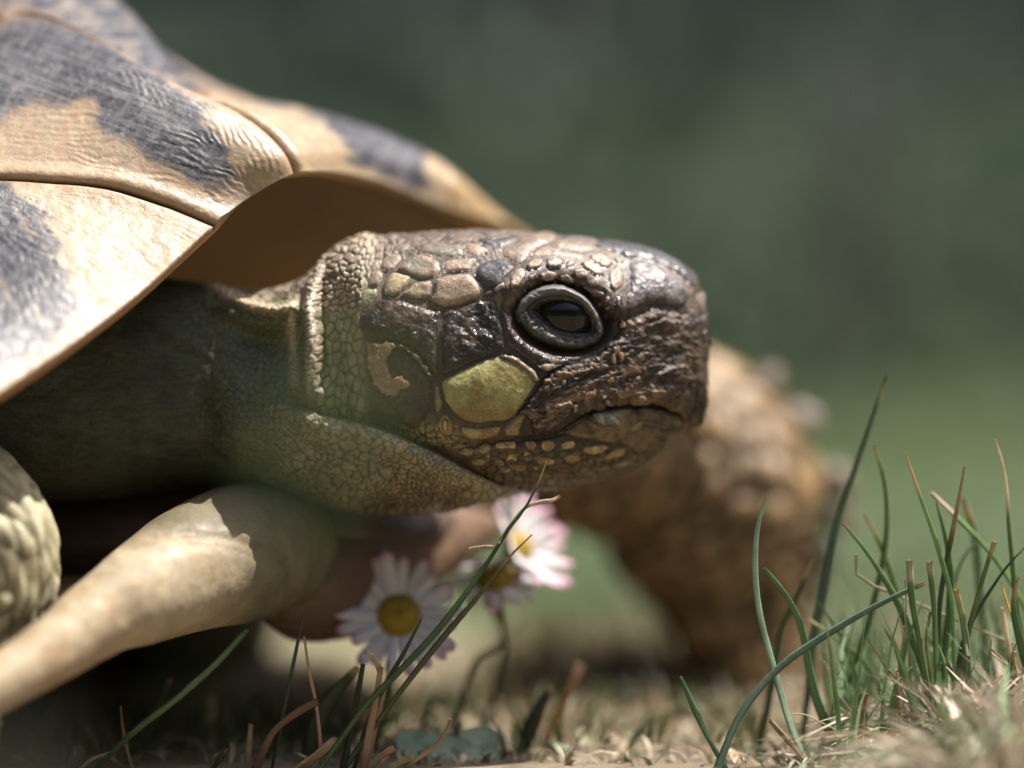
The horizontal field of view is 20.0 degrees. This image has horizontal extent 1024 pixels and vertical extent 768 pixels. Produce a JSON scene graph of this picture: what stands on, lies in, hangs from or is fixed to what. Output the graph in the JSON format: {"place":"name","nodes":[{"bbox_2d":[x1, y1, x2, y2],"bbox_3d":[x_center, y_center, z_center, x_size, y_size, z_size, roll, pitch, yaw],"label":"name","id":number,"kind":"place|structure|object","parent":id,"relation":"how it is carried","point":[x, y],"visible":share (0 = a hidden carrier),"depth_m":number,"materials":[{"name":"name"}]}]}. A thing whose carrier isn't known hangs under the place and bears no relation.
{"place":"outdoors","nodes":[
{"label":"outdoors","id":0,"kind":"place"},
{"bbox_2d":[0,419,1022,767],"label":"ground","id":1,"kind":"structure","parent":0,"point":[462,635],"depth_m":0.32,"materials":[{"name":"soil"}]},
{"bbox_2d":[0,731,68,767],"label":"leaf","id":2,"kind":"object","parent":1,"relation":"on","point":[48,749],"depth_m":0.16,"materials":[{"name":"green plant"}]},
{"bbox_2d":[79,751,109,767],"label":"dry straw","id":3,"kind":"object","parent":1,"relation":"on","point":[86,763],"visible":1,"depth_m":0.30,"materials":[{"name":"brown plant"}]},
{"bbox_2d":[119,706,133,766],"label":"dry straw","id":4,"kind":"object","parent":1,"relation":"on","point":[126,748],"visible":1,"depth_m":0.30,"materials":[{"name":"brown plant"}]},
{"bbox_2d":[141,677,170,752],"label":"grass blade","id":5,"kind":"object","parent":1,"relation":"on","point":[151,725],"depth_m":0.31,"materials":[{"name":"green plant"}]},
{"bbox_2d":[94,630,247,767],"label":"grass blade","id":6,"kind":"object","parent":1,"relation":"on","point":[149,719],"depth_m":0.29,"materials":[{"name":"green plant"}]},
{"bbox_2d":[206,696,216,745],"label":"dry straw","id":7,"kind":"object","parent":1,"relation":"on","point":[211,716],"visible":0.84,"depth_m":0.32,"materials":[{"name":"brown plant"}]},
{"bbox_2d":[211,749,226,767],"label":"grass blade","id":8,"kind":"object","parent":1,"relation":"on","point":[219,759],"depth_m":0.30,"materials":[{"name":"green plant"}]},
{"bbox_2d":[246,724,252,767],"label":"dry straw","id":9,"kind":"object","parent":1,"relation":"on","point":[249,744],"visible":1,"depth_m":0.30,"materials":[{"name":"brown plant"}]},
{"bbox_2d":[252,698,319,767],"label":"dry straw","id":10,"kind":"object","parent":1,"relation":"on","point":[276,728],"visible":1,"depth_m":0.30,"materials":[{"name":"brown plant"}]},
{"bbox_2d":[271,613,304,767],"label":"grass blade","id":11,"kind":"object","parent":1,"relation":"on","point":[287,695],"depth_m":0.30,"materials":[{"name":"green plant"}]},
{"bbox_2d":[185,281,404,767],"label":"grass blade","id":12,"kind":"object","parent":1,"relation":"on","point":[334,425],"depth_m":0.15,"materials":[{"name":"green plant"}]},
{"bbox_2d":[303,636,322,764],"bbox_3d":[-0.020,0.033,0.299,0.002,0.014,0.001,0,0,0],"label":"dry straw","id":13,"kind":"object","parent":1,"relation":"on","point":[320,744],"visible":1,"depth_m":0.30,"materials":[{"name":"brown plant"}]},
{"bbox_2d":[295,736,336,767],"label":"dry straw","id":14,"kind":"object","parent":1,"relation":"on","point":[323,750],"visible":1,"depth_m":0.30,"materials":[{"name":"brown plant"}]},
{"bbox_2d":[301,665,359,756],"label":"grass blade","id":15,"kind":"object","parent":1,"relation":"on","point":[329,699],"depth_m":0.31,"materials":[{"name":"green plant"}]},
{"bbox_2d":[339,664,364,767],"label":"grass blade","id":16,"kind":"object","parent":1,"relation":"on","point":[345,756],"depth_m":0.30,"materials":[{"name":"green plant"}]},
{"bbox_2d":[359,667,382,767],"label":"dry straw","id":17,"kind":"object","parent":1,"relation":"on","point":[369,733],"visible":1,"depth_m":0.30,"materials":[{"name":"brown plant"}]},
{"bbox_2d":[367,661,389,762],"bbox_3d":[-0.014,0.035,0.303,0.003,0.011,0.002,0,0,0],"label":"dry straw","id":18,"kind":"object","parent":1,"relation":"on","point":[380,706],"visible":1,"depth_m":0.30,"materials":[{"name":"brown plant"}]},
{"bbox_2d":[366,746,395,767],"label":"dry straw","id":19,"kind":"object","parent":1,"relation":"on","point":[376,760],"visible":1,"depth_m":0.30,"materials":[{"name":"brown plant"}]},
{"bbox_2d":[2,660,764,754],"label":"short grass","id":20,"kind":"structure","parent":1,"relation":"on","point":[419,718],"depth_m":0.33,"materials":[{"name":"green plant"}]},
{"bbox_2d":[352,615,423,767],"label":"grass blade","id":21,"kind":"object","parent":1,"relation":"on","point":[393,669],"depth_m":0.30,"materials":[{"name":"green plant"}]},
{"bbox_2d":[334,550,463,751],"bbox_3d":[-0.012,0.029,0.312,0.011,0.022,0.010,0,0,36],"label":"daisy","id":22,"kind":"object","parent":1,"relation":"on","point":[387,624],"visible":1,"depth_m":0.31,"materials":[{"name":"white plant"}]},
{"bbox_2d":[385,754,412,767],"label":"dry straw","id":23,"kind":"object","parent":1,"relation":"on","point":[402,761],"visible":1,"depth_m":0.30,"materials":[{"name":"yellow plant"}]},
{"bbox_2d":[397,729,454,757],"bbox_3d":[-0.009,0.040,0.309,0.007,0.006,0.004,0,0,0],"label":"clover leaf","id":24,"kind":"object","parent":1,"relation":"on","point":[414,740],"visible":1,"depth_m":0.31,"materials":[{"name":"green plant"}]},
{"bbox_2d":[403,719,451,767],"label":"dry straw","id":25,"kind":"object","parent":1,"relation":"on","point":[436,744],"visible":1,"depth_m":0.30,"materials":[{"name":"brown plant"}]},
{"bbox_2d":[0,0,855,733],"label":"tortoise","id":26,"kind":"object","parent":1,"relation":"on","point":[200,276],"visible":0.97,"depth_m":0.30},
{"bbox_2d":[318,461,546,767],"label":"grass blade","id":27,"kind":"object","parent":1,"relation":"on","point":[412,657],"depth_m":0.30,"materials":[{"name":"green plant"}]},
{"bbox_2d":[345,534,531,767],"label":"grass blade","id":28,"kind":"object","parent":1,"relation":"on","point":[446,633],"depth_m":0.30,"materials":[{"name":"green plant"}]},
{"bbox_2d":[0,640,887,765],"bbox_3d":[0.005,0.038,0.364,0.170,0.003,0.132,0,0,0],"label":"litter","id":29,"kind":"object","parent":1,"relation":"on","point":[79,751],"visible":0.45,"depth_m":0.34,"materials":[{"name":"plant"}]},
{"bbox_2d":[431,727,500,759],"bbox_3d":[-0.005,0.040,0.308,0.008,0.006,0.004,0,0,0],"label":"clover leaf","id":30,"kind":"object","parent":1,"relation":"on","point":[473,741],"visible":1,"depth_m":0.31,"materials":[{"name":"green plant"}]},
{"bbox_2d":[449,557,542,735],"bbox_3d":[-0.002,0.029,0.321,0.011,0.021,0.008,0,0,0],"label":"daisy","id":31,"kind":"object","parent":1,"relation":"on","point":[508,579],"visible":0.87,"depth_m":0.32,"materials":[{"name":"white plant"}]},
{"bbox_2d":[484,494,572,726],"bbox_3d":[0.003,0.026,0.325,0.011,0.028,0.010,0,0,-18],"label":"daisy","id":32,"kind":"object","parent":1,"relation":"on","point":[535,546],"visible":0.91,"depth_m":0.33,"materials":[{"name":"white plant"}]},
{"bbox_2d":[499,495,560,544],"bbox_3d":[0.002,0.014,0.297,0.006,0.005,0.001,0,0,0],"label":"dry straw","id":33,"kind":"object","parent":1,"relation":"on","point":[543,501],"visible":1,"depth_m":0.30,"materials":[{"name":"beige plant"}]},
{"bbox_2d":[515,684,553,751],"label":"grass blade","id":34,"kind":"object","parent":1,"relation":"on","point":[532,723],"depth_m":0.31,"materials":[{"name":"green plant"}]},
{"bbox_2d":[519,0,555,233],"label":"tree","id":35,"kind":"object","parent":1,"relation":"on","point":[536,184],"visible":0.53,"depth_m":1.67,"materials":[{"name":"green plant"}]},
{"bbox_2d":[541,740,581,755],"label":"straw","id":36,"kind":"object","parent":1,"relation":"on","point":[551,747],"depth_m":0.31,"materials":[{"name":"beige plant"}]},
{"bbox_2d":[540,662,585,746],"bbox_3d":[0.005,0.036,0.318,0.006,0.012,0.001,0,0,0],"label":"dry straw","id":37,"kind":"object","parent":1,"relation":"on","point":[576,673],"visible":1,"depth_m":0.32,"materials":[{"name":"brown plant"}]},
{"bbox_2d":[119,0,1023,418],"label":"woodland","id":38,"kind":"object","parent":1,"relation":"on","point":[689,134],"visible":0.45,"depth_m":2.35,"materials":[{"name":"green plant"}]},
{"bbox_2d":[680,676,727,767],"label":"grass blade","id":39,"kind":"object","parent":1,"relation":"on","point":[697,716],"depth_m":0.30,"materials":[{"name":"green plant"}]},
{"bbox_2d":[440,474,1023,736],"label":"dry grass","id":40,"kind":"structure","parent":1,"relation":"on","point":[799,697],"depth_m":0.49,"materials":[{"name":"plant"}]},
{"bbox_2d":[752,496,807,765],"bbox_3d":[0.028,0.026,0.301,0.006,0.029,0.002,0,0,0],"label":"grass blade","id":41,"kind":"object","parent":1,"relation":"on","point":[779,689],"depth_m":0.30,"materials":[{"name":"green plant"}]},
{"bbox_2d":[754,560,813,754],"bbox_3d":[0.029,0.029,0.310,0.006,0.022,0.003,0,0,0],"label":"grass blade","id":42,"kind":"object","parent":1,"relation":"on","point":[768,701],"depth_m":0.31,"materials":[{"name":"green plant"}]},
{"bbox_2d":[768,719,807,764],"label":"dry straw","id":43,"kind":"object","parent":1,"relation":"on","point":[779,731],"visible":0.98,"depth_m":0.30,"materials":[{"name":"beige plant"}]},
{"bbox_2d":[763,567,836,756],"bbox_3d":[0.031,0.030,0.302,0.009,0.021,0.003,0,0,0],"label":"grass blade","id":44,"kind":"object","parent":1,"relation":"on","point":[816,696],"depth_m":0.30,"materials":[{"name":"green plant"}]},
{"bbox_2d":[713,580,926,767],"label":"grass blade","id":45,"kind":"object","parent":1,"relation":"on","point":[779,668],"depth_m":0.30,"materials":[{"name":"green plant"}]},
{"bbox_2d":[816,0,860,432],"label":"tree","id":46,"kind":"object","parent":1,"relation":"on","point":[835,356],"visible":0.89,"depth_m":1.64,"materials":[{"name":"green plant"}]},
{"bbox_2d":[800,376,887,747],"bbox_3d":[0.035,0.020,0.310,0.009,0.041,0.005,0,0,0],"label":"grass blade","id":47,"kind":"object","parent":1,"relation":"on","point":[825,580],"depth_m":0.31,"materials":[{"name":"green plant"}]},
{"bbox_2d":[667,639,1023,767],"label":"thatch","id":48,"kind":"object","parent":1,"relation":"on","point":[975,729],"visible":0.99,"depth_m":0.28,"materials":[{"name":"plant"}]},
{"bbox_2d":[792,713,835,729],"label":"dry straw","id":49,"kind":"object","parent":48,"relation":"on","point":[811,717],"visible":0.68,"depth_m":0.30,"materials":[{"name":"beige plant"}]},
{"bbox_2d":[825,661,877,746],"bbox_3d":[0.036,0.034,0.301,0.008,0.012,0.002,0,0,0],"label":"dry straw","id":50,"kind":"object","parent":48,"relation":"on","point":[838,694],"visible":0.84,"depth_m":0.30,"materials":[{"name":"brown plant"}]},
{"bbox_2d":[867,638,910,711],"bbox_3d":[0.041,0.033,0.302,0.009,0.014,0.004,0,0,0],"label":"dry straw","id":51,"kind":"object","parent":48,"relation":"on","point":[876,652],"visible":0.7,"depth_m":0.30,"materials":[{"name":"brown plant"}]},
{"bbox_2d":[873,650,908,704],"bbox_3d":[0.041,0.033,0.301,0.009,0.014,0.001,0,0,0],"label":"dry straw","id":52,"kind":"object","parent":48,"relation":"on","point":[892,675],"visible":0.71,"depth_m":0.30,"materials":[{"name":"brown plant"}]},
{"bbox_2d":[896,668,901,733],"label":"dry straw","id":53,"kind":"object","parent":48,"relation":"on","point":[899,706],"visible":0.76,"depth_m":0.30,"materials":[{"name":"brown plant"}]},
{"bbox_2d":[900,626,905,653],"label":"grass blade","id":54,"kind":"object","parent":48,"relation":"on","point":[904,632],"visible":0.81,"depth_m":0.30,"materials":[{"name":"plant"}]},
{"bbox_2d":[904,579,906,664],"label":"dry straw","id":55,"kind":"object","parent":48,"relation":"on","point":[905,604],"visible":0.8,"depth_m":0.30,"materials":[{"name":"brown plant"}]},
{"bbox_2d":[925,611,932,689],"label":"grass blade","id":56,"kind":"object","parent":48,"relation":"on","point":[926,650],"visible":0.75,"depth_m":0.30,"materials":[{"name":"green plant"}]},
{"bbox_2d":[992,649,1020,675],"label":"dry straw","id":57,"kind":"object","parent":48,"relation":"on","point":[997,654],"visible":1,"depth_m":0.30,"materials":[{"name":"beige plant"}]},
{"bbox_2d":[1012,651,1021,704],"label":"dry straw","id":58,"kind":"object","parent":48,"relation":"on","point":[1016,675],"visible":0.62,"depth_m":0.30,"materials":[{"name":"brown plant"}]},
{"bbox_2d":[808,618,888,715],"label":"grass blade","id":59,"kind":"object","parent":1,"relation":"on","point":[868,667],"depth_m":0.31,"materials":[{"name":"green plant"}]},
{"bbox_2d":[817,445,888,754],"bbox_3d":[0.036,0.023,0.308,0.008,0.034,0.004,0,0,0],"label":"grass blade","id":60,"kind":"object","parent":1,"relation":"on","point":[876,592],"depth_m":0.31,"materials":[{"name":"green plant"}]},
{"bbox_2d":[857,693,868,754],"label":"dry straw","id":61,"kind":"object","parent":1,"relation":"on","point":[863,710],"visible":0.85,"depth_m":0.30,"materials":[{"name":"brown plant"}]},
{"bbox_2d":[840,707,888,742],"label":"dry straw","id":62,"kind":"object","parent":1,"relation":"on","point":[844,713],"visible":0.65,"depth_m":0.30,"materials":[{"name":"brown plant"}]},
{"bbox_2d":[860,0,889,423],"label":"tree","id":63,"kind":"object","parent":1,"relation":"on","point":[875,297],"visible":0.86,"depth_m":1.70,"materials":[{"name":"green plant"}]},
{"bbox_2d":[842,522,927,718],"bbox_3d":[0.039,0.027,0.303,0.010,0.026,0.002,0,0,0],"label":"grass blade","id":64,"kind":"object","parent":1,"relation":"on","point":[897,602],"depth_m":0.30,"materials":[{"name":"green plant"}]},
{"bbox_2d":[863,514,923,703],"bbox_3d":[0.041,0.027,0.310,0.008,0.026,0.003,0,0,0],"label":"grass blade","id":65,"kind":"object","parent":1,"relation":"on","point":[889,572],"depth_m":0.31,"materials":[{"name":"green plant"}]},
{"bbox_2d":[793,573,1023,767],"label":"turf","id":66,"kind":"structure","parent":1,"relation":"on","point":[858,685],"depth_m":0.31,"materials":[{"name":"green plant"}]},
{"bbox_2d":[906,560,935,736],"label":"grass blade","id":67,"kind":"object","parent":1,"relation":"on","point":[913,605],"depth_m":0.30,"materials":[{"name":"green plant"}]},
{"bbox_2d":[905,452,955,672],"bbox_3d":[0.044,0.024,0.302,0.006,0.033,0.004,0,0,0],"label":"grass blade","id":68,"kind":"object","parent":1,"relation":"on","point":[943,567],"depth_m":0.30,"materials":[{"name":"green plant"}]},
{"bbox_2d":[926,561,939,723],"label":"grass blade","id":69,"kind":"object","parent":1,"relation":"on","point":[930,573],"depth_m":0.30,"materials":[{"name":"green plant"}]},
{"bbox_2d":[855,555,1016,645],"bbox_3d":[0.060,0.029,0.306,0.048,0.022,0.006,0,0,0],"label":"dry straw","id":70,"kind":"object","parent":1,"relation":"on","point":[903,598],"visible":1,"depth_m":0.30,"materials":[{"name":"beige plant"}]},
{"bbox_2d":[935,501,953,689],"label":"grass blade","id":71,"kind":"object","parent":1,"relation":"on","point":[946,639],"depth_m":0.30,"materials":[{"name":"green plant"}]},
{"bbox_2d":[937,467,964,651],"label":"grass blade","id":72,"kind":"object","parent":1,"relation":"on","point":[946,560],"depth_m":0.30,"materials":[{"name":"green plant"}]},
{"bbox_2d":[940,535,983,660],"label":"grass blade","id":73,"kind":"object","parent":1,"relation":"on","point":[958,569],"depth_m":0.31,"materials":[{"name":"green plant"}]},
{"bbox_2d":[953,589,971,693],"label":"grass blade","id":74,"kind":"object","parent":1,"relation":"on","point":[965,639],"depth_m":0.30,"materials":[{"name":"green plant"}]},
{"bbox_2d":[955,541,996,697],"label":"grass blade","id":75,"kind":"object","parent":1,"relation":"on","point":[977,598],"depth_m":0.30,"materials":[{"name":"green plant"}]},
{"bbox_2d":[929,490,1023,610],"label":"grass blade","id":76,"kind":"object","parent":1,"relation":"on","point":[962,522],"depth_m":0.30,"materials":[{"name":"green plant"}]},
{"bbox_2d":[961,498,993,679],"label":"grass blade","id":77,"kind":"object","parent":1,"relation":"on","point":[978,571],"depth_m":0.31,"materials":[{"name":"green plant"}]},
{"bbox_2d":[951,547,1023,695],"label":"grass blade","id":78,"kind":"object","parent":1,"relation":"on","point":[982,602],"depth_m":0.30,"materials":[{"name":"green plant"}]},
{"bbox_2d":[988,651,1021,673],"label":"dry straw","id":79,"kind":"object","parent":1,"relation":"on","point":[1001,660],"visible":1,"depth_m":0.30,"materials":[{"name":"beige plant"}]},
{"bbox_2d":[1001,581,1010,614],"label":"grass blade","id":80,"kind":"object","parent":1,"relation":"on","point":[1007,604],"depth_m":0.30,"materials":[{"name":"yellow plant"}]},
{"bbox_2d":[1001,608,1013,690],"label":"grass blade","id":81,"kind":"object","parent":1,"relation":"on","point":[1007,642],"depth_m":0.30,"materials":[{"name":"beige plant"}]},
{"bbox_2d":[994,438,1023,636],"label":"grass blade","id":82,"kind":"object","parent":1,"relation":"on","point":[1012,564],"depth_m":0.30,"materials":[{"name":"green plant"}]},
{"bbox_2d":[1011,576,1023,666],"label":"grass blade","id":83,"kind":"object","parent":1,"relation":"on","point":[1019,637],"depth_m":0.30,"materials":[{"name":"green plant"}]},
{"bbox_2d":[437,398,1023,690],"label":"lawn","id":84,"kind":"structure","parent":0,"point":[612,646],"depth_m":0.55,"materials":[{"name":"green plant"}]}
]}

